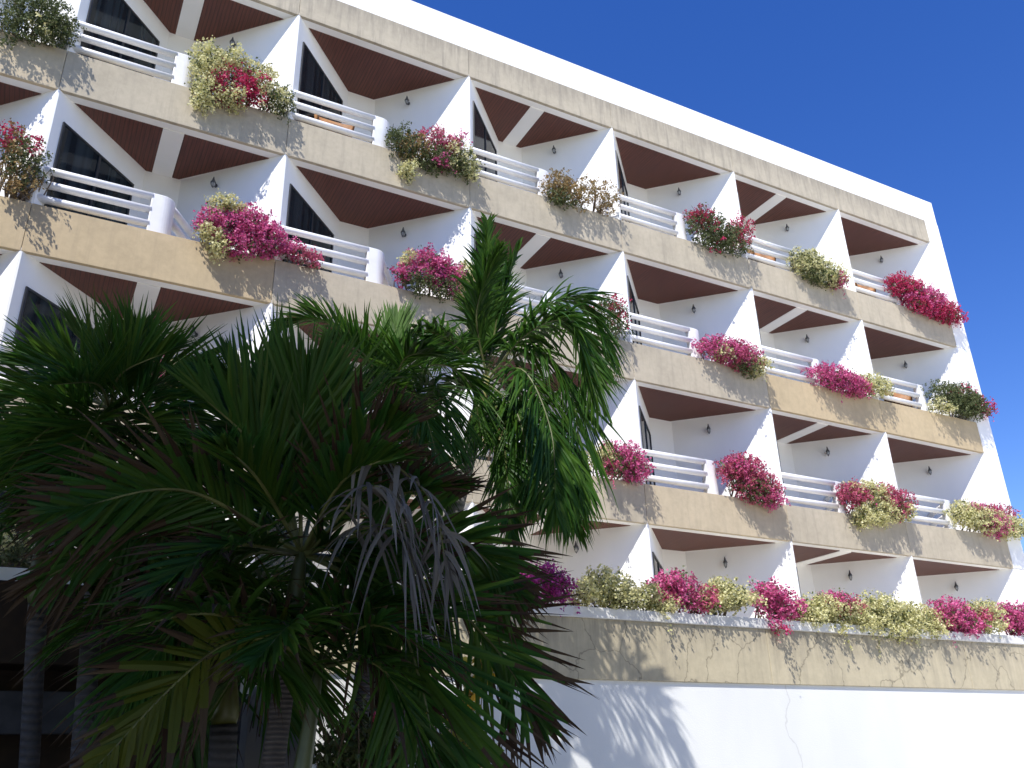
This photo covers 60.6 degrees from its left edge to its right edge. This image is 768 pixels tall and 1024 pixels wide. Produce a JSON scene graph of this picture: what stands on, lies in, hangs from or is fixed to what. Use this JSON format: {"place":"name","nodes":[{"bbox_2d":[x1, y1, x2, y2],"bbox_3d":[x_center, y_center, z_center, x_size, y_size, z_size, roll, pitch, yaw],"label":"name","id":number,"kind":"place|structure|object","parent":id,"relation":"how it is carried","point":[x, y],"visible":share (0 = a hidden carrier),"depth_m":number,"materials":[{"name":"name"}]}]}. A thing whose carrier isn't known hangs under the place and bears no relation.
{"place":"outdoors","nodes":[
{"label":"outdoors","id":0,"kind":"place"},
{"bbox_2d":[0,0,1023,635],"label":"hotel building","id":1,"kind":"structure","parent":0,"point":[138,148],"depth_m":16.53,"materials":[{"name":"white paint"}]},
{"bbox_2d":[0,118,54,200],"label":"bougainvillea bush","id":2,"kind":"object","parent":1,"relation":"on","point":[14,144],"visible":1,"depth_m":11.79,"materials":[{"name":"green plant"}]},
{"bbox_2d":[0,490,68,565],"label":"window","id":3,"kind":"structure","parent":1,"relation":"in","point":[2,493],"depth_m":10.72,"materials":[{"name":"glass"}]},
{"bbox_2d":[0,0,86,52],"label":"bougainvillea bush","id":4,"kind":"object","parent":1,"relation":"on","point":[58,27],"visible":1,"depth_m":12.63,"materials":[{"name":"green plant"}]},
{"bbox_2d":[6,286,97,399],"bbox_3d":[-6.149,-0.182,11.834,0.042,1.754,1.550,-8,-24,14],"label":"window","id":5,"kind":"structure","parent":1,"relation":"in","point":[42,304],"depth_m":11.62,"materials":[{"name":"black glass"}]},
{"bbox_2d":[44,122,133,224],"bbox_3d":[-6.219,-2.643,12.918,0.042,1.807,1.550,-8,-24,14],"label":"window","id":6,"kind":"structure","parent":1,"relation":"in","point":[74,154],"depth_m":12.89,"materials":[{"name":"black glass"}]},
{"bbox_2d":[80,0,159,76],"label":"window","id":7,"kind":"structure","parent":1,"relation":"in","point":[117,16],"depth_m":14.15,"materials":[{"name":"black glass"}]},
{"bbox_2d":[190,326,197,337],"bbox_3d":[-4.755,-0.770,13.101,0.087,0.218,0.125,-8,-25,15],"label":"wall lantern","id":8,"kind":"object","parent":1,"relation":"attached to","point":[193,333],"depth_m":13.06,"materials":[{"name":"metal"}]},
{"bbox_2d":[210,177,217,187],"bbox_3d":[-4.825,-3.256,14.196,0.087,0.218,0.125,-8,-25,15],"label":"wall lantern","id":9,"kind":"object","parent":1,"relation":"attached to","point":[213,183],"depth_m":14.15,"materials":[{"name":"metal"}]},
{"bbox_2d":[230,37,235,46],"bbox_3d":[-4.904,-6.001,15.405,0.087,0.218,0.125,-8,-25,15],"label":"wall lantern","id":10,"kind":"object","parent":1,"relation":"attached to","point":[232,41],"depth_m":15.37,"materials":[{"name":"metal"}]},
{"bbox_2d":[184,35,296,124],"bbox_3d":[-4.313,-4.695,13.949,1.822,1.574,0.728,11,-27,-26],"label":"bougainvillea bush","id":11,"kind":"object","parent":1,"relation":"on","point":[239,90],"visible":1,"depth_m":13.84,"materials":[{"name":"multicoloured plant"}]},
{"bbox_2d":[190,188,324,269],"bbox_3d":[-3.762,-2.145,13.103,2.025,1.262,0.739,11,-27,-26],"label":"bougainvillea bush","id":12,"kind":"object","parent":1,"relation":"on","point":[217,235],"visible":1,"depth_m":12.93,"materials":[{"name":"pink plant"}]},
{"bbox_2d":[255,513,312,577],"bbox_3d":[-3.184,3.038,12.111,0.042,2.249,1.550,-8,-24,14],"label":"window","id":13,"kind":"structure","parent":1,"relation":"in","point":[281,559],"depth_m":12.26,"materials":[{"name":"glass"}]},
{"bbox_2d":[283,184,333,272],"bbox_3d":[-3.329,-2.087,14.368,0.042,1.807,1.550,-8,-24,14],"label":"window","id":14,"kind":"structure","parent":1,"relation":"in","point":[300,215],"depth_m":14.38,"materials":[{"name":"black glass"}]},
{"bbox_2d":[296,42,342,125],"bbox_3d":[-3.404,-4.702,15.521,0.042,2.090,1.550,-8,-24,14],"label":"window","id":15,"kind":"structure","parent":1,"relation":"in","point":[313,81],"depth_m":15.49,"materials":[{"name":"black glass"}]},
{"bbox_2d":[314,114,354,137],"bbox_3d":[-3.092,-4.290,15.141,0.709,1.057,0.574,11,-27,-26],"label":"rattan chair","id":16,"kind":"object","parent":1,"relation":"on","point":[318,117],"visible":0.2,"depth_m":15.44,"materials":[{"name":"wicker"}]},
{"bbox_2d":[401,227,405,236],"bbox_3d":[-1.935,-2.699,15.646,0.087,0.218,0.125,-8,-25,15],"label":"wall lantern","id":17,"kind":"object","parent":1,"relation":"attached to","point":[403,233],"depth_m":15.60,"materials":[{"name":"metal"}]},
{"bbox_2d":[405,96,409,104],"bbox_3d":[-2.013,-5.444,16.855,0.087,0.218,0.125,-8,-25,15],"label":"wall lantern","id":18,"kind":"object","parent":1,"relation":"attached to","point":[407,102],"depth_m":16.81,"materials":[{"name":"metal"}]},
{"bbox_2d":[387,242,475,303],"bbox_3d":[-1.268,-1.782,14.430,1.638,1.115,0.694,11,-27,-26],"label":"bougainvillea bush","id":19,"kind":"object","parent":1,"relation":"on","point":[436,269],"visible":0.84,"depth_m":14.30,"materials":[{"name":"pink plant"}]},
{"bbox_2d":[384,120,484,187],"bbox_3d":[-1.373,-3.965,15.346,1.897,1.344,0.765,11,-27,-26],"label":"bougainvillea bush","id":20,"kind":"object","parent":1,"relation":"on","point":[453,152],"visible":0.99,"depth_m":15.28,"materials":[{"name":"multicoloured plant"}]},
{"bbox_2d":[474,234,478,252],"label":"window","id":21,"kind":"structure","parent":1,"relation":"in","point":[475,247],"depth_m":15.47,"materials":[{"name":"black glass"}]},
{"bbox_2d":[473,101,496,181],"bbox_3d":[-0.513,-4.145,16.971,0.042,2.090,1.550,-8,-24,14],"label":"window","id":22,"kind":"structure","parent":1,"relation":"in","point":[482,140],"depth_m":17.00,"materials":[{"name":"black glass"}]},
{"bbox_2d":[476,375,494,460],"bbox_3d":[-0.369,0.932,14.735,0.042,1.754,1.550,-8,-24,14],"label":"window","id":23,"kind":"structure","parent":1,"relation":"in","point":[476,375],"depth_m":14.32,"materials":[{"name":"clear glass"}]},
{"bbox_2d":[482,416,505,460],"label":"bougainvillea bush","id":24,"kind":"object","parent":1,"relation":"on","point":[488,459],"visible":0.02,"depth_m":13.84,"materials":[{"name":"green plant"}]},
{"bbox_2d":[573,541,578,552],"bbox_3d":[1.095,2.780,14.928,0.087,0.218,0.125,-8,-25,15],"label":"wall lantern","id":25,"kind":"object","parent":1,"relation":"attached to","point":[576,548],"depth_m":14.88,"materials":[{"name":"metal"}]},
{"bbox_2d":[538,168,623,216],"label":"bougainvillea bush","id":26,"kind":"object","parent":1,"relation":"on","point":[556,194],"visible":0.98,"depth_m":16.66,"materials":[{"name":"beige plant"}]},
{"bbox_2d":[586,293,632,340],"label":"bougainvillea bush","id":27,"kind":"object","parent":1,"relation":"on","point":[612,308],"visible":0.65,"depth_m":15.98,"materials":[{"name":"pink plant"}]},
{"bbox_2d":[585,439,655,488],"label":"bougainvillea bush","id":28,"kind":"object","parent":1,"relation":"on","point":[631,468],"visible":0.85,"depth_m":14.75,"materials":[{"name":"pink plant"}]},
{"bbox_2d":[615,150,630,222],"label":"window","id":29,"kind":"structure","parent":1,"relation":"in","point":[622,187],"depth_m":18.44,"materials":[{"name":"black glass"}]},
{"bbox_2d":[627,275,641,344],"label":"window","id":30,"kind":"structure","parent":1,"relation":"in","point":[633,305],"depth_m":17.26,"materials":[{"name":"black glass"}]},
{"bbox_2d":[639,405,655,484],"bbox_3d":[2.521,1.488,16.185,0.042,1.754,1.550,-8,-24,14],"label":"window","id":31,"kind":"structure","parent":1,"relation":"in","point":[645,433],"depth_m":16.26,"materials":[{"name":"black glass"}]},
{"bbox_2d":[652,552,664,597],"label":"window","id":32,"kind":"structure","parent":1,"relation":"in","point":[657,566],"depth_m":15.08,"materials":[{"name":"black glass"}]},
{"bbox_2d":[682,202,755,257],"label":"bougainvillea bush","id":33,"kind":"object","parent":1,"relation":"on","point":[715,237],"visible":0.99,"depth_m":18.23,"materials":[{"name":"green plant"}]},
{"bbox_2d":[690,333,774,381],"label":"bougainvillea bush","id":34,"kind":"object","parent":1,"relation":"on","point":[727,352],"visible":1,"depth_m":17.05,"materials":[{"name":"pink plant"}]},
{"bbox_2d":[712,450,790,512],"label":"bougainvillea bush","id":35,"kind":"object","parent":1,"relation":"on","point":[755,482],"visible":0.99,"depth_m":16.01,"materials":[{"name":"pink plant"}]},
{"bbox_2d":[775,432,786,504],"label":"window","id":36,"kind":"structure","parent":1,"relation":"in","point":[775,432],"depth_m":17.07,"materials":[{"name":"black glass"}]},
{"bbox_2d":[785,245,851,298],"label":"bougainvillea bush","id":37,"kind":"object","parent":1,"relation":"on","point":[812,265],"visible":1,"depth_m":19.39,"materials":[{"name":"yellow plant"}]},
{"bbox_2d":[800,360,895,402],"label":"bougainvillea bush","id":38,"kind":"object","parent":1,"relation":"on","point":[844,379],"visible":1,"depth_m":18.39,"materials":[{"name":"pink plant"}]},
{"bbox_2d":[834,476,919,531],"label":"bougainvillea bush","id":39,"kind":"object","parent":1,"relation":"on","point":[884,501],"visible":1,"depth_m":17.38,"materials":[{"name":"yellow plant"}]},
{"bbox_2d":[882,270,968,327],"bbox_3d":[10.020,-2.021,21.210,2.766,1.114,0.768,11,-27,-26],"label":"bougainvillea bush","id":40,"kind":"object","parent":1,"relation":"on","point":[917,298],"visible":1,"depth_m":20.96,"materials":[{"name":"pink plant"}]},
{"bbox_2d":[920,379,998,421],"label":"bougainvillea bush","id":41,"kind":"object","parent":1,"relation":"on","point":[968,403],"visible":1,"depth_m":20.12,"materials":[{"name":"green plant"}]},
{"bbox_2d":[943,498,1023,541],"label":"bougainvillea bush","id":42,"kind":"object","parent":1,"relation":"on","point":[996,521],"visible":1,"depth_m":18.95,"materials":[{"name":"yellow plant"}]},
{"bbox_2d":[411,0,1023,551],"label":"sky","id":43,"kind":"structure","parent":0,"point":[921,99],"materials":[{"name":"blue"}]},
{"bbox_2d":[747,250,775,266],"bbox_3d":[5.534,-2.628,19.471,0.709,1.057,0.574,11,-27,-26],"label":"rattan chair","id":44,"kind":"object","parent":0,"point":[765,256],"visible":0.16,"depth_m":19.67,"materials":[{"name":"wicker"}]},
{"bbox_2d":[854,282,875,297],"bbox_3d":[8.354,-2.084,20.886,0.709,1.057,0.574,11,-27,-26],"label":"rattan chair","id":45,"kind":"object","parent":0,"point":[866,287],"visible":0.16,"depth_m":21.14,"materials":[{"name":"wicker"}]},
{"bbox_2d":[884,392,912,407],"bbox_3d":[8.803,0.474,19.981,0.709,1.057,0.574,11,-27,-26],"label":"rattan chair","id":46,"kind":"object","parent":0,"point":[901,396],"visible":0.15,"depth_m":20.11,"materials":[{"name":"wicker"}]},
{"label":"driveway","id":47,"kind":"structure","parent":0,"visible":0},
{"bbox_2d":[0,398,162,767],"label":"palm tree","id":48,"kind":"object","parent":47,"relation":"on","point":[31,728],"visible":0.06,"depth_m":5.86,"materials":[{"name":"green plant"}]},
{"bbox_2d":[0,283,254,767],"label":"palm tree","id":49,"kind":"object","parent":47,"relation":"on","point":[125,361],"visible":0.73,"depth_m":5.75,"materials":[{"name":"green plant"}]},
{"bbox_2d":[0,580,256,767],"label":"garden pavilion","id":50,"kind":"structure","parent":47,"relation":"on","point":[13,625],"depth_m":7.07,"materials":[{"name":"grey paint"}]},
{"bbox_2d":[11,510,378,767],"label":"palm tree","id":51,"kind":"object","parent":47,"relation":"on","point":[220,750],"visible":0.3,"depth_m":5.29,"materials":[{"name":"green plant"}]},
{"bbox_2d":[56,531,475,767],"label":"palm tree","id":52,"kind":"object","parent":47,"relation":"on","point":[273,635],"visible":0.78,"depth_m":4.53,"materials":[{"name":"green plant"}]},
{"bbox_2d":[237,686,301,767],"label":"garden pillar","id":53,"kind":"structure","parent":47,"relation":"on","point":[249,745],"depth_m":6.68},
{"bbox_2d":[0,293,599,767],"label":"palm tree","id":54,"kind":"object","parent":47,"relation":"on","point":[300,437],"visible":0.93,"depth_m":5.27,"materials":[{"name":"green plant"}]},
{"bbox_2d":[312,689,417,767],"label":"garden shrub","id":55,"kind":"object","parent":47,"relation":"on","point":[353,753],"visible":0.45,"depth_m":6.28,"materials":[{"name":"green plant"}]},
{"bbox_2d":[268,290,508,767],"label":"palm tree","id":56,"kind":"object","parent":47,"relation":"on","point":[433,429],"visible":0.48,"depth_m":7.91,"materials":[{"name":"green plant"}]},
{"bbox_2d":[416,712,469,753],"bbox_3d":[-0.876,3.785,7.448,1.242,2.365,1.028,11,-27,-26],"label":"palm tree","id":57,"kind":"object","parent":47,"relation":"on","point":[442,734],"visible":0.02,"depth_m":8.00,"materials":[{"name":"green plant"}]},
{"bbox_2d":[441,643,503,767],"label":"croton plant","id":58,"kind":"object","parent":47,"relation":"on","point":[471,696],"visible":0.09,"depth_m":8.67,"materials":[{"name":"green plant"}]},
{"bbox_2d":[344,211,636,747],"bbox_3d":[0.100,1.503,8.508,3.543,7.399,2.464,11,-27,-26],"label":"palm tree","id":59,"kind":"object","parent":47,"relation":"on","point":[564,496],"visible":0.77,"depth_m":8.67,"materials":[{"name":"green plant"}]},
{"label":"ground","id":60,"kind":"structure","parent":0,"visible":0},
{"bbox_2d":[0,567,1023,767],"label":"terrace wall","id":61,"kind":"structure","parent":60,"relation":"on","point":[698,691],"depth_m":11.53,"materials":[{"name":"paint"}]},
{"bbox_2d":[0,524,33,567],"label":"bougainvillea bush","id":62,"kind":"object","parent":61,"relation":"on","point":[9,554],"visible":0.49,"depth_m":7.97,"materials":[{"name":"green plant"}]},
{"bbox_2d":[520,557,580,616],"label":"bougainvillea bush","id":63,"kind":"object","parent":61,"relation":"on","point":[552,589],"visible":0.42,"depth_m":10.54,"materials":[{"name":"purple plant"}]},
{"bbox_2d":[564,563,686,638],"bbox_3d":[1.407,2.746,11.041,1.766,0.928,0.774,11,-27,-26],"label":"bougainvillea bush","id":64,"kind":"object","parent":61,"relation":"on","point":[615,592],"visible":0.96,"depth_m":10.94,"materials":[{"name":"yellow plant"}]},
{"bbox_2d":[646,565,720,622],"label":"bougainvillea bush","id":65,"kind":"object","parent":61,"relation":"on","point":[674,584],"visible":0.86,"depth_m":11.45,"materials":[{"name":"pink plant"}]},
{"bbox_2d":[691,574,767,616],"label":"bougainvillea bush","id":66,"kind":"object","parent":61,"relation":"on","point":[724,591],"visible":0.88,"depth_m":11.75,"materials":[{"name":"yellow plant"}]},
{"bbox_2d":[747,576,809,640],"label":"bougainvillea bush","id":67,"kind":"object","parent":61,"relation":"on","point":[780,608],"visible":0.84,"depth_m":12.12,"materials":[{"name":"pink plant"}]},
{"bbox_2d":[786,587,870,649],"bbox_3d":[4.581,3.387,12.637,1.533,0.886,0.735,11,-27,-26],"label":"bougainvillea bush","id":68,"kind":"object","parent":61,"relation":"on","point":[826,607],"visible":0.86,"depth_m":12.54,"materials":[{"name":"yellow plant"}]},
{"bbox_2d":[837,588,952,656],"bbox_3d":[5.777,3.617,13.214,2.273,1.020,0.798,11,-27,-26],"label":"bougainvillea bush","id":69,"kind":"object","parent":61,"relation":"on","point":[894,616],"visible":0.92,"depth_m":13.09,"materials":[{"name":"yellow plant"}]},
{"bbox_2d":[922,594,991,646],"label":"bougainvillea bush","id":70,"kind":"object","parent":61,"relation":"on","point":[962,620],"visible":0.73,"depth_m":13.76,"materials":[{"name":"pink plant"}]},
{"bbox_2d":[959,596,1014,638],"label":"bougainvillea bush","id":71,"kind":"object","parent":61,"relation":"on","point":[990,615],"visible":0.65,"depth_m":14.15,"materials":[{"name":"yellow plant"}]},
{"bbox_2d":[992,599,1023,635],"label":"bougainvillea bush","id":72,"kind":"object","parent":61,"relation":"on","point":[1016,618],"visible":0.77,"depth_m":14.50,"materials":[{"name":"pink plant"}]}
]}

